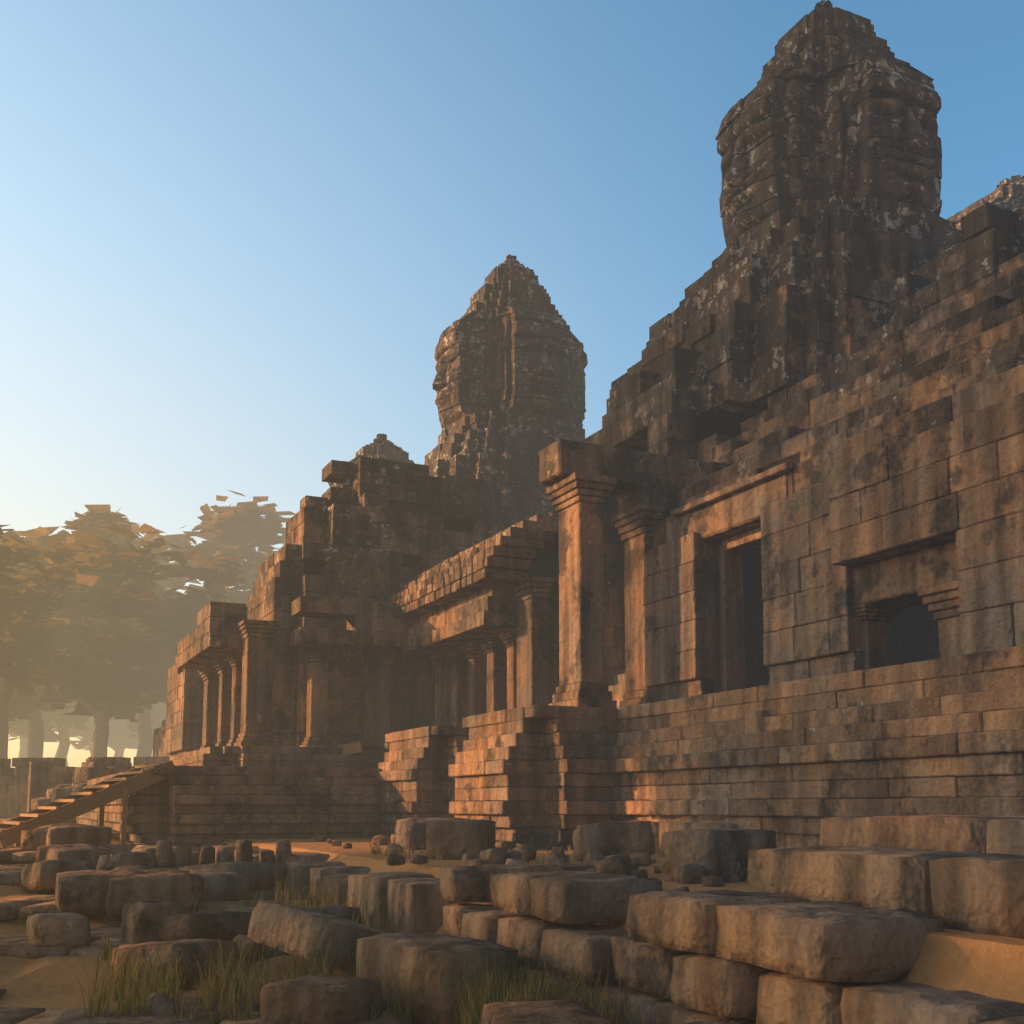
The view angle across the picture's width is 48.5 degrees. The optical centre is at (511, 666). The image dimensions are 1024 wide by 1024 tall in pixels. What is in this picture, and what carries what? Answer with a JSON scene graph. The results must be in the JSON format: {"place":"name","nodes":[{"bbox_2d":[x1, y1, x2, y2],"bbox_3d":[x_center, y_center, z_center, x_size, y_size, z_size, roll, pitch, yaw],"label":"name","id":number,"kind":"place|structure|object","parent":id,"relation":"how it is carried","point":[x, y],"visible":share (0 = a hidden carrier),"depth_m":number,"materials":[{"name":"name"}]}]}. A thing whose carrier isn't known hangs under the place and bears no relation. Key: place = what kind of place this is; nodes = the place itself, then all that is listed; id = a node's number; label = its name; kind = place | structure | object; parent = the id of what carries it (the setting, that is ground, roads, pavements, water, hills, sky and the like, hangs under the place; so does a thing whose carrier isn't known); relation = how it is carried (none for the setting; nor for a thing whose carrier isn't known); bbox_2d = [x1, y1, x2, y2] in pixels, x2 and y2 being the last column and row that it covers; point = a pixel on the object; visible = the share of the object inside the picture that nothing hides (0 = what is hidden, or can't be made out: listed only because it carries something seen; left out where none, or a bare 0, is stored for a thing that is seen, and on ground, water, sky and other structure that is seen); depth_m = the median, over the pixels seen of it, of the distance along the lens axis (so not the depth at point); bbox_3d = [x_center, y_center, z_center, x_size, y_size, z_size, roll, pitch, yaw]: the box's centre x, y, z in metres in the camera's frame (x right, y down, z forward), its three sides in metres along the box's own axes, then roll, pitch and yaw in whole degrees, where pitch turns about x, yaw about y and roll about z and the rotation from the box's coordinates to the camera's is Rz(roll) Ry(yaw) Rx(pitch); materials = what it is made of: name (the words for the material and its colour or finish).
{"place":"outdoors","nodes":[
{"label":"outdoors","id":0,"kind":"place"},
{"bbox_2d":[0,489,294,765],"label":"tree","id":1,"kind":"object","parent":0,"point":[91,555],"depth_m":58.87,"materials":[{"name":"green plant"}]},
{"bbox_2d":[0,819,1023,1023],"bbox_3d":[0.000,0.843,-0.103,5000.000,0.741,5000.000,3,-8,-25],"label":"ground","id":2,"kind":"structure","parent":0,"point":[992,966],"depth_m":7.33,"materials":[{"name":"brown soil"}]},
{"bbox_2d":[0,741,380,847],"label":"wooden stairs","id":3,"kind":"structure","parent":2,"relation":"on","point":[104,792],"depth_m":16.60,"materials":[{"name":"brown wood"}]},
{"bbox_2d":[73,837,659,1023],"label":"grass tufts","id":4,"kind":"object","parent":2,"relation":"on","point":[219,992],"visible":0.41,"depth_m":6.32,"materials":[{"name":"green plant"}]},
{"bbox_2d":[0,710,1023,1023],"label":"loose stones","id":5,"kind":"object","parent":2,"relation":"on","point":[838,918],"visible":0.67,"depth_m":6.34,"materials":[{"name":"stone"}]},
{"bbox_2d":[161,229,1016,814],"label":"stone blocks","id":6,"kind":"object","parent":2,"relation":"on","point":[545,559],"visible":0.03,"depth_m":20.83,"materials":[{"name":"brown stone"}]},
{"bbox_2d":[0,203,1023,849],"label":"temple wall","id":7,"kind":"structure","parent":6,"relation":"on","point":[842,601],"depth_m":14.62,"materials":[{"name":"stone"}]},
{"bbox_2d":[328,0,1023,525],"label":"temple towers","id":8,"kind":"structure","parent":6,"relation":"attached to","point":[830,166],"depth_m":18.85,"materials":[{"name":"stone"}]},
{"bbox_2d":[0,0,1023,767],"label":"sky","id":9,"kind":"structure","parent":0,"point":[240,240],"materials":[{"name":"blue"}]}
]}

